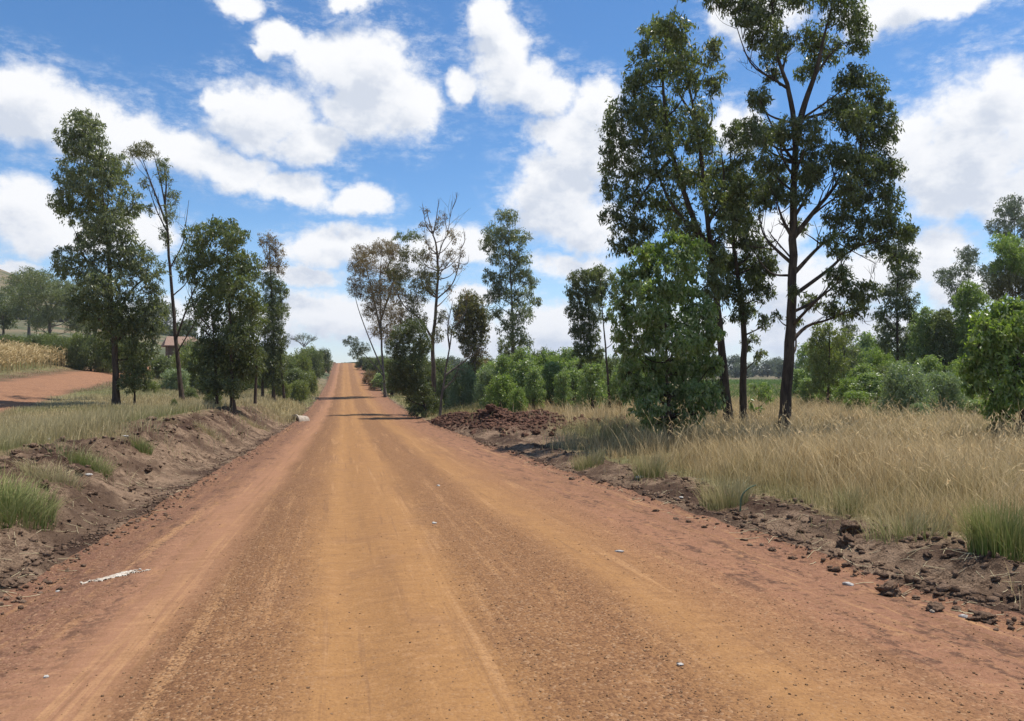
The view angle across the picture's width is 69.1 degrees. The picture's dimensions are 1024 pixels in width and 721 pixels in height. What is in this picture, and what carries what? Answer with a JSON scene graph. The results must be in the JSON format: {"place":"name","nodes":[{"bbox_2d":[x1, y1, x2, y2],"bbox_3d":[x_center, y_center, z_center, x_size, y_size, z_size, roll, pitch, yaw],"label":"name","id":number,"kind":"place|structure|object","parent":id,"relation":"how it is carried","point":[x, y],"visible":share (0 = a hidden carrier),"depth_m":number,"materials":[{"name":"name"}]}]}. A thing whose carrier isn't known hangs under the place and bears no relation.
{"place":"outdoors","nodes":[
{"label":"outdoors","id":0,"kind":"place"},
{"bbox_2d":[0,363,1023,720],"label":"dirt road","id":1,"kind":"structure","parent":0,"point":[356,441],"depth_m":5.44,"materials":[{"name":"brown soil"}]},
{"bbox_2d":[81,569,150,583],"bbox_3d":[-3.601,1.965,6.779,0.220,0.037,0.600,-1,-1,40],"label":"lime spill","id":2,"kind":"object","parent":1,"relation":"on","point":[120,574],"visible":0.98,"depth_m":6.75,"materials":[{"name":"white"}]},
{"bbox_2d":[874,579,901,597],"bbox_3d":[3.037,1.868,5.996,0.199,0.182,0.226,-1,-1,43],"label":"soil clod","id":3,"kind":"object","parent":1,"relation":"on","point":[889,587],"visible":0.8,"depth_m":5.96,"materials":[{"name":"brown soil"}]},
{"bbox_2d":[965,611,998,623],"bbox_3d":[3.302,1.806,5.205,0.230,0.100,0.186,0,-1,-32],"label":"soil clod","id":4,"kind":"object","parent":1,"relation":"on","point":[985,617],"visible":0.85,"depth_m":5.17,"materials":[{"name":"brown soil"}]},
{"bbox_2d":[0,269,1023,636],"bbox_3d":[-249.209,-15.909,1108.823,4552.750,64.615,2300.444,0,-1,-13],"label":"ground","id":5,"kind":"structure","parent":0,"point":[36,389],"depth_m":12.57,"materials":[{"name":"brown soil"}]},
{"bbox_2d":[0,296,17,334],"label":"acacia tree","id":6,"kind":"object","parent":5,"relation":"on","point":[5,322],"visible":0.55,"depth_m":105.97,"materials":[{"name":"green plant"}]},
{"bbox_2d":[0,338,70,372],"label":"maize crop","id":7,"kind":"object","parent":5,"relation":"on","point":[10,352],"visible":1,"depth_m":65.14,"materials":[{"name":"beige plant"}]},
{"bbox_2d":[21,332,49,362],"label":"hedge bush","id":8,"kind":"object","parent":5,"relation":"on","point":[33,339],"visible":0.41,"depth_m":75.58,"materials":[{"name":"green plant"}]},
{"bbox_2d":[0,462,73,531],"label":"grass tuft","id":9,"kind":"object","parent":5,"relation":"on","point":[21,497],"visible":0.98,"depth_m":8.73,"materials":[{"name":"green plant"}]},
{"bbox_2d":[0,265,77,336],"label":"acacia tree","id":10,"kind":"object","parent":5,"relation":"on","point":[14,278],"visible":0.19,"depth_m":124.30,"materials":[{"name":"green plant"}]},
{"bbox_2d":[0,270,90,335],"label":"acacia tree","id":11,"kind":"object","parent":5,"relation":"on","point":[47,315],"visible":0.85,"depth_m":102.87,"materials":[{"name":"green plant"}]},
{"bbox_2d":[10,456,91,490],"bbox_3d":[-6.531,1.623,10.527,1.134,0.624,1.039,0,-1,-1],"label":"grass tuft","id":12,"kind":"object","parent":5,"relation":"on","point":[23,468],"visible":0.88,"depth_m":10.49,"materials":[{"name":"plant"}]},
{"bbox_2d":[46,336,69,364],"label":"hedge bush","id":13,"kind":"object","parent":5,"relation":"on","point":[57,342],"visible":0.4,"depth_m":75.65,"materials":[{"name":"green plant"}]},
{"bbox_2d":[62,330,89,368],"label":"hedge bush","id":14,"kind":"object","parent":5,"relation":"on","point":[72,342],"visible":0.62,"depth_m":74.84,"materials":[{"name":"green plant"}]},
{"bbox_2d":[73,334,101,371],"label":"hedge bush","id":15,"kind":"object","parent":5,"relation":"on","point":[88,349],"visible":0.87,"depth_m":74.67,"materials":[{"name":"green plant"}]},
{"bbox_2d":[61,449,119,478],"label":"grass tuft","id":16,"kind":"object","parent":5,"relation":"on","point":[86,462],"visible":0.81,"depth_m":12.84,"materials":[{"name":"plant"}]},
{"bbox_2d":[91,336,111,372],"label":"hedge bush","id":17,"kind":"object","parent":5,"relation":"on","point":[104,368],"visible":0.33,"depth_m":75.30,"materials":[{"name":"green plant"}]},
{"bbox_2d":[45,107,173,404],"bbox_3d":[-20.378,-5.119,37.762,5.477,15.110,5.001,0,-1,-36],"label":"eucalyptus tree","id":18,"kind":"object","parent":5,"relation":"on","point":[100,290],"visible":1,"depth_m":37.16,"materials":[{"name":"green plant"}]},
{"bbox_2d":[115,355,154,404],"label":"young tree","id":19,"kind":"object","parent":5,"relation":"on","point":[128,380],"visible":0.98,"depth_m":38.25,"materials":[{"name":"green plant"}]},
{"bbox_2d":[127,432,155,454],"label":"grass tuft","id":20,"kind":"object","parent":5,"relation":"on","point":[147,450],"visible":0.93,"depth_m":16.29,"materials":[{"name":"green plant"}]},
{"bbox_2d":[129,300,180,357],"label":"acacia tree","id":21,"kind":"object","parent":5,"relation":"on","point":[169,320],"visible":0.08,"depth_m":117.98,"materials":[{"name":"green plant"}]},
{"bbox_2d":[121,140,201,399],"bbox_3d":[-19.738,-5.003,43.011,5.611,15.403,2.568,0,-1,-13],"label":"slender tree","id":22,"kind":"object","parent":5,"relation":"on","point":[139,151],"visible":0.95,"depth_m":42.90,"materials":[{"name":"green plant"}]},
{"bbox_2d":[0,360,324,529],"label":"roadside grass","id":23,"kind":"structure","parent":5,"relation":"on","point":[36,427],"depth_m":25.70,"materials":[{"name":"plant"}]},
{"bbox_2d":[149,354,175,378],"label":"shrub","id":24,"kind":"object","parent":5,"relation":"on","point":[161,364],"visible":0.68,"depth_m":73.30,"materials":[{"name":"green plant"}]},
{"bbox_2d":[158,368,189,390],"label":"shrub","id":25,"kind":"object","parent":5,"relation":"on","point":[170,381],"visible":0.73,"depth_m":57.61,"materials":[{"name":"green plant"}]},
{"bbox_2d":[161,336,196,357],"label":"house","id":26,"kind":"structure","parent":5,"relation":"on","point":[168,343],"depth_m":96.30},
{"bbox_2d":[170,343,200,380],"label":"shrub","id":27,"kind":"object","parent":5,"relation":"on","point":[184,355],"visible":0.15,"depth_m":65.28,"materials":[{"name":"green plant"}]},
{"bbox_2d":[176,318,197,336],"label":"round tree","id":28,"kind":"object","parent":5,"relation":"on","point":[185,328],"visible":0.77,"depth_m":111.24,"materials":[{"name":"green plant"}]},
{"bbox_2d":[176,214,269,409],"bbox_3d":[-12.560,-2.019,32.411,3.892,8.556,3.813,0,-1,-13],"label":"eucalyptus tree","id":29,"kind":"object","parent":5,"relation":"on","point":[233,339],"visible":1,"depth_m":31.98,"materials":[{"name":"green plant"}]},
{"bbox_2d":[254,230,291,399],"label":"narrow tree","id":30,"kind":"object","parent":5,"relation":"on","point":[275,314],"visible":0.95,"depth_m":54.35,"materials":[{"name":"green plant"}]},
{"bbox_2d":[284,366,312,388],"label":"shrub","id":31,"kind":"object","parent":5,"relation":"on","point":[293,374],"visible":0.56,"depth_m":79.48,"materials":[{"name":"green plant"}]},
{"bbox_2d":[288,379,311,403],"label":"shrub","id":32,"kind":"object","parent":5,"relation":"on","point":[300,389],"visible":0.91,"depth_m":65.51,"materials":[{"name":"green plant"}]},
{"bbox_2d":[288,348,312,373],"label":"shrub","id":33,"kind":"object","parent":5,"relation":"on","point":[303,364],"visible":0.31,"depth_m":91.79,"materials":[{"name":"green plant"}]},
{"bbox_2d":[302,349,325,379],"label":"shrub","id":34,"kind":"object","parent":5,"relation":"on","point":[317,360],"visible":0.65,"depth_m":119.30,"materials":[{"name":"green plant"}]},
{"bbox_2d":[319,348,333,374],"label":"shrub","id":35,"kind":"object","parent":5,"relation":"on","point":[327,368],"visible":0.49,"depth_m":139.64,"materials":[{"name":"green plant"}]},
{"bbox_2d":[342,237,408,396],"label":"thin tree","id":36,"kind":"object","parent":5,"relation":"on","point":[363,264],"visible":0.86,"depth_m":81.13,"materials":[{"name":"green plant"}]},
{"bbox_2d":[383,318,444,417],"bbox_3d":[-6.145,0.522,46.493,3.820,6.434,3.249,0,-1,-13],"label":"dense bush","id":37,"kind":"object","parent":5,"relation":"on","point":[417,392],"visible":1,"depth_m":45.93,"materials":[{"name":"green plant"}]},
{"bbox_2d":[378,193,470,410],"bbox_3d":[-6.067,-4.064,52.079,6.454,15.729,4.474,0,-1,-13],"label":"half dead tree","id":38,"kind":"object","parent":5,"relation":"on","point":[427,276],"visible":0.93,"depth_m":52.07,"materials":[{"name":"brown plant"}]},
{"bbox_2d":[429,357,453,388],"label":"shrub","id":39,"kind":"object","parent":5,"relation":"on","point":[440,365],"visible":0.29,"depth_m":84.33,"materials":[{"name":"green plant"}]},
{"bbox_2d":[436,373,458,409],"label":"shrub","id":40,"kind":"object","parent":5,"relation":"on","point":[439,389],"visible":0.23,"depth_m":55.59,"materials":[{"name":"green plant"}]},
{"bbox_2d":[438,288,481,415],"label":"bare stem tree","id":41,"kind":"object","parent":5,"relation":"on","point":[450,329],"visible":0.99,"depth_m":42.97,"materials":[{"name":"grey plant"}]},
{"bbox_2d":[444,361,478,408],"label":"shrub","id":42,"kind":"object","parent":5,"relation":"on","point":[465,391],"visible":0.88,"depth_m":53.51,"materials":[{"name":"green plant"}]},
{"bbox_2d":[451,288,491,406],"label":"round tree","id":43,"kind":"object","parent":5,"relation":"on","point":[476,314],"visible":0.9,"depth_m":57.52,"materials":[{"name":"green plant"}]},
{"bbox_2d":[472,364,500,408],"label":"shrub","id":44,"kind":"object","parent":5,"relation":"on","point":[484,376],"visible":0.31,"depth_m":49.52,"materials":[{"name":"green plant"}]},
{"bbox_2d":[482,370,517,410],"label":"eucalyptus sapling","id":45,"kind":"object","parent":5,"relation":"on","point":[493,396],"visible":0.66,"depth_m":40.63,"materials":[{"name":"green plant"}]},
{"bbox_2d":[488,352,516,402],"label":"eucalyptus sapling","id":46,"kind":"object","parent":5,"relation":"on","point":[503,362],"visible":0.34,"depth_m":47.72,"materials":[{"name":"green plant"}]},
{"bbox_2d":[478,208,542,356],"bbox_3d":[-0.105,-3.902,54.947,4.804,14.827,3.650,-1,-1,40],"label":"eucalyptus tree","id":47,"kind":"object","parent":5,"relation":"on","point":[499,289],"visible":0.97,"depth_m":54.76,"materials":[{"name":"green plant"}]},
{"bbox_2d":[0,419,1023,630],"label":"rocks","id":48,"kind":"object","parent":5,"relation":"on","point":[627,500],"visible":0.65,"depth_m":7.88,"materials":[{"name":"brown stone"}]},
{"bbox_2d":[507,386,528,411],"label":"eucalyptus sapling","id":49,"kind":"object","parent":5,"relation":"on","point":[520,400],"visible":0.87,"depth_m":37.80,"materials":[{"name":"green plant"}]},
{"bbox_2d":[507,346,534,389],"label":"eucalyptus sapling","id":50,"kind":"object","parent":5,"relation":"on","point":[520,353],"visible":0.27,"depth_m":46.83,"materials":[{"name":"green plant"}]},
{"bbox_2d":[428,407,624,438],"bbox_3d":[0.155,2.758,35.123,6.739,1.312,18.229,0,-1,-13],"label":"dirt mound","id":51,"kind":"object","parent":5,"relation":"on","point":[509,418],"visible":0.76,"depth_m":31.52,"materials":[{"name":"red soil"}]},
{"bbox_2d":[509,358,548,407],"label":"eucalyptus sapling","id":52,"kind":"object","parent":5,"relation":"on","point":[523,365],"visible":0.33,"depth_m":43.54,"materials":[{"name":"green plant"}]},
{"bbox_2d":[523,366,546,409],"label":"eucalyptus sapling","id":53,"kind":"object","parent":5,"relation":"on","point":[534,382],"visible":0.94,"depth_m":39.83,"materials":[{"name":"green plant"}]},
{"bbox_2d":[532,361,563,408],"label":"eucalyptus sapling","id":54,"kind":"object","parent":5,"relation":"on","point":[550,368],"visible":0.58,"depth_m":42.75,"materials":[{"name":"green plant"}]},
{"bbox_2d":[539,354,571,400],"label":"eucalyptus sapling","id":55,"kind":"object","parent":5,"relation":"on","point":[561,360],"visible":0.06,"depth_m":47.78,"materials":[{"name":"green plant"}]},
{"bbox_2d":[553,371,576,407],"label":"eucalyptus sapling","id":56,"kind":"object","parent":5,"relation":"on","point":[565,383],"visible":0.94,"depth_m":38.86,"materials":[{"name":"green plant"}]},
{"bbox_2d":[558,347,582,375],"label":"eucalyptus sapling","id":57,"kind":"object","parent":5,"relation":"on","point":[567,353],"visible":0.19,"depth_m":48.80,"materials":[{"name":"green plant"}]},
{"bbox_2d":[550,366,592,405],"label":"eucalyptus sapling","id":58,"kind":"object","parent":5,"relation":"on","point":[574,382],"visible":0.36,"depth_m":41.77,"materials":[{"name":"green plant"}]},
{"bbox_2d":[563,268,608,398],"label":"slim tree","id":59,"kind":"object","parent":5,"relation":"on","point":[581,313],"visible":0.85,"depth_m":43.67,"materials":[{"name":"green plant"}]},
{"bbox_2d":[567,445,612,470],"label":"grass tuft","id":60,"kind":"object","parent":5,"relation":"on","point":[588,462],"visible":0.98,"depth_m":16.24,"materials":[{"name":"plant"}]},
{"bbox_2d":[573,362,608,412],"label":"eucalyptus sapling","id":61,"kind":"object","parent":5,"relation":"on","point":[589,372],"visible":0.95,"depth_m":35.83,"materials":[{"name":"green plant"}]},
{"bbox_2d":[587,264,619,411],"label":"slim tree","id":62,"kind":"object","parent":5,"relation":"on","point":[599,272],"visible":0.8,"depth_m":37.98,"materials":[{"name":"green plant"}]},
{"bbox_2d":[603,368,630,408],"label":"eucalyptus sapling","id":63,"kind":"object","parent":5,"relation":"on","point":[614,384],"visible":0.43,"depth_m":37.95,"materials":[{"name":"green plant"}]},
{"bbox_2d":[627,452,670,480],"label":"grass tuft","id":64,"kind":"object","parent":5,"relation":"on","point":[643,471],"visible":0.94,"depth_m":13.53,"materials":[{"name":"plant"}]},
{"bbox_2d":[605,230,727,437],"bbox_3d":[4.218,-0.521,20.211,3.212,5.859,3.074,0,-1,-13],"label":"bushy tree","id":65,"kind":"object","parent":5,"relation":"on","point":[654,320],"visible":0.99,"depth_m":19.85,"materials":[{"name":"green plant"}]},
{"bbox_2d":[595,0,755,425],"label":"eucalyptus tree","id":66,"kind":"object","parent":5,"relation":"on","point":[677,66],"visible":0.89,"depth_m":24.24,"materials":[{"name":"green plant"}]},
{"bbox_2d":[387,382,1023,609],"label":"dry grass","id":67,"kind":"structure","parent":5,"relation":"on","point":[810,477],"depth_m":13.63,"materials":[{"name":"beige plant"}]},
{"bbox_2d":[694,470,764,511],"bbox_3d":[2.938,1.825,10.513,1.275,0.653,1.209,0,-1,-5],"label":"grass tuft","id":68,"kind":"object","parent":5,"relation":"on","point":[733,497],"visible":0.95,"depth_m":10.40,"materials":[{"name":"green plant"}]},
{"bbox_2d":[704,118,781,422],"bbox_3d":[7.844,-2.739,25.280,2.708,10.555,1.976,0,-1,-13],"label":"eucalyptus tree","id":69,"kind":"object","parent":5,"relation":"on","point":[755,273],"visible":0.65,"depth_m":25.16,"materials":[{"name":"green plant"}]},
{"bbox_2d":[700,378,801,401],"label":"green crop","id":70,"kind":"object","parent":5,"relation":"on","point":[770,381],"visible":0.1,"depth_m":111.68,"materials":[{"name":"green plant"}]},
{"bbox_2d":[748,380,775,414],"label":"shrub","id":71,"kind":"object","parent":5,"relation":"on","point":[762,393],"visible":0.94,"depth_m":28.79,"materials":[{"name":"green plant"}]},
{"bbox_2d":[759,359,776,376],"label":"tree","id":72,"kind":"object","parent":5,"relation":"on","point":[766,364],"visible":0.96,"depth_m":292.61,"materials":[{"name":"green plant"}]},
{"bbox_2d":[779,368,808,395],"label":"shrub","id":73,"kind":"object","parent":5,"relation":"on","point":[797,372],"visible":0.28,"depth_m":57.69,"materials":[{"name":"green plant"}]},
{"bbox_2d":[795,342,816,368],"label":"shrub","id":74,"kind":"object","parent":5,"relation":"on","point":[801,352],"visible":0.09,"depth_m":66.01,"materials":[{"name":"green plant"}]},
{"bbox_2d":[794,377,819,403],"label":"shrub","id":75,"kind":"object","parent":5,"relation":"on","point":[802,384],"visible":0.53,"depth_m":45.83,"materials":[{"name":"green plant"}]},
{"bbox_2d":[702,0,920,434],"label":"eucalyptus tree","id":76,"kind":"object","parent":5,"relation":"on","point":[852,118],"visible":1,"depth_m":22.20,"materials":[{"name":"green plant"}]},
{"bbox_2d":[803,318,854,403],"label":"young tree","id":77,"kind":"object","parent":5,"relation":"on","point":[826,355],"visible":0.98,"depth_m":39.83,"materials":[{"name":"green plant"}]},
{"bbox_2d":[836,532,854,546],"bbox_3d":[3.480,1.872,7.763,0.182,0.163,0.180,0,-1,20],"label":"soil clod","id":78,"kind":"object","parent":5,"relation":"on","point":[845,539],"visible":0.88,"depth_m":7.72,"materials":[{"name":"brown soil"}]},
{"bbox_2d":[831,375,860,408],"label":"shrub","id":79,"kind":"object","parent":5,"relation":"on","point":[847,382],"visible":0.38,"depth_m":36.78,"materials":[{"name":"green plant"}]},
{"bbox_2d":[831,309,861,377],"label":"young tree","id":80,"kind":"object","parent":5,"relation":"on","point":[856,349],"visible":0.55,"depth_m":45.82,"materials":[{"name":"green plant"}]},
{"bbox_2d":[837,520,864,533],"bbox_3d":[3.720,1.855,8.198,0.292,0.197,0.284,0,-1,-35],"label":"soil clod","id":81,"kind":"object","parent":5,"relation":"on","point":[845,526],"visible":0.88,"depth_m":8.13,"materials":[{"name":"brown soil"}]},
{"bbox_2d":[827,480,886,515],"bbox_3d":[4.322,1.742,9.483,0.744,0.513,0.801,0,-1,-13],"label":"grass tuft","id":82,"kind":"object","parent":5,"relation":"on","point":[838,497],"visible":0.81,"depth_m":9.41,"materials":[{"name":"beige plant"}]},
{"bbox_2d":[842,389,871,412],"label":"shrub","id":83,"kind":"object","parent":5,"relation":"on","point":[854,396],"visible":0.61,"depth_m":33.79,"materials":[{"name":"green plant"}]},
{"bbox_2d":[841,346,874,378],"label":"shrub","id":84,"kind":"object","parent":5,"relation":"on","point":[862,352],"visible":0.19,"depth_m":47.68,"materials":[{"name":"green plant"}]},
{"bbox_2d":[848,362,875,382],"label":"shrub","id":85,"kind":"object","parent":5,"relation":"on","point":[861,368],"visible":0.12,"depth_m":39.83,"materials":[{"name":"green plant"}]},
{"bbox_2d":[853,330,878,356],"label":"shrub","id":86,"kind":"object","parent":5,"relation":"on","point":[866,340],"visible":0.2,"depth_m":65.67,"materials":[{"name":"green plant"}]},
{"bbox_2d":[846,371,887,407],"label":"shrub","id":87,"kind":"object","parent":5,"relation":"on","point":[869,382],"visible":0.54,"depth_m":35.70,"materials":[{"name":"green plant"}]},
{"bbox_2d":[862,346,893,371],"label":"shrub","id":88,"kind":"object","parent":5,"relation":"on","point":[879,356],"visible":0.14,"depth_m":49.58,"materials":[{"name":"green plant"}]},
{"bbox_2d":[869,227,922,360],"bbox_3d":[24.940,-2.768,48.100,3.085,11.638,3.160,0,-1,36],"label":"eucalyptus tree","id":89,"kind":"object","parent":5,"relation":"on","point":[894,330],"visible":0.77,"depth_m":47.72,"materials":[{"name":"green plant"}]},
{"bbox_2d":[854,505,953,544],"bbox_3d":[4.033,1.699,7.681,1.094,0.463,1.042,0,-1,4],"label":"grass tuft","id":90,"kind":"object","parent":5,"relation":"on","point":[906,531],"visible":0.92,"depth_m":7.64,"materials":[{"name":"plant"}]},
{"bbox_2d":[871,359,938,419],"bbox_3d":[15.905,1.304,29.979,2.329,2.745,2.511,0,-1,3],"label":"shrub","id":91,"kind":"object","parent":5,"relation":"on","point":[903,382],"visible":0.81,"depth_m":29.57,"materials":[{"name":"green plant"}]},
{"bbox_2d":[904,306,941,371],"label":"young tree","id":92,"kind":"object","parent":5,"relation":"on","point":[918,339],"visible":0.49,"depth_m":45.80,"materials":[{"name":"green plant"}]},
{"bbox_2d":[912,354,945,394],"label":"shrub","id":93,"kind":"object","parent":5,"relation":"on","point":[927,363],"visible":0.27,"depth_m":39.72,"materials":[{"name":"green plant"}]},
{"bbox_2d":[925,307,962,373],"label":"young tree","id":94,"kind":"object","parent":5,"relation":"on","point":[947,343],"visible":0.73,"depth_m":44.73,"materials":[{"name":"green plant"}]},
{"bbox_2d":[923,367,970,414],"bbox_3d":[17.982,1.557,31.153,2.162,2.577,2.156,0,-1,-11],"label":"shrub","id":95,"kind":"object","parent":5,"relation":"on","point":[946,386],"visible":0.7,"depth_m":30.55,"materials":[{"name":"green plant"}]},
{"bbox_2d":[933,244,999,322],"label":"grey tree","id":96,"kind":"object","parent":5,"relation":"on","point":[948,276],"visible":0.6,"depth_m":72.05,"materials":[{"name":"green plant"}]},
{"bbox_2d":[945,356,992,400],"bbox_3d":[23.134,1.228,37.963,2.355,3.139,2.059,0,-1,14],"label":"shrub","id":97,"kind":"object","parent":5,"relation":"on","point":[953,365],"visible":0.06,"depth_m":37.87,"materials":[{"name":"green plant"}]},
{"bbox_2d":[951,278,990,356],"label":"young tree","id":98,"kind":"object","parent":5,"relation":"on","point":[970,297],"visible":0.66,"depth_m":43.85,"materials":[{"name":"green plant"}]},
{"bbox_2d":[959,398,987,415],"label":"shrub","id":99,"kind":"object","parent":5,"relation":"on","point":[972,407],"visible":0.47,"depth_m":29.88,"materials":[{"name":"green plant"}]},
{"bbox_2d":[937,491,1023,562],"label":"grass tuft","id":100,"kind":"object","parent":5,"relation":"on","point":[991,534],"visible":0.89,"depth_m":6.57,"materials":[{"name":"green plant"}]},
{"bbox_2d":[954,293,1023,439],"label":"bushy tree","id":101,"kind":"object","parent":5,"relation":"on","point":[1000,345],"visible":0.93,"depth_m":17.37,"materials":[{"name":"green plant"}]},
{"bbox_2d":[983,192,1023,302],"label":"grey tree","id":102,"kind":"object","parent":5,"relation":"on","point":[1013,206],"visible":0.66,"depth_m":64.45,"materials":[{"name":"green plant"}]},
{"bbox_2d":[986,231,1023,322],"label":"green tree","id":103,"kind":"object","parent":5,"relation":"on","point":[1009,249],"visible":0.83,"depth_m":49.62,"materials":[{"name":"green plant"}]},
{"bbox_2d":[0,0,1023,369],"label":"sky","id":104,"kind":"structure","parent":0,"point":[327,127],"materials":[{"name":"blue"}]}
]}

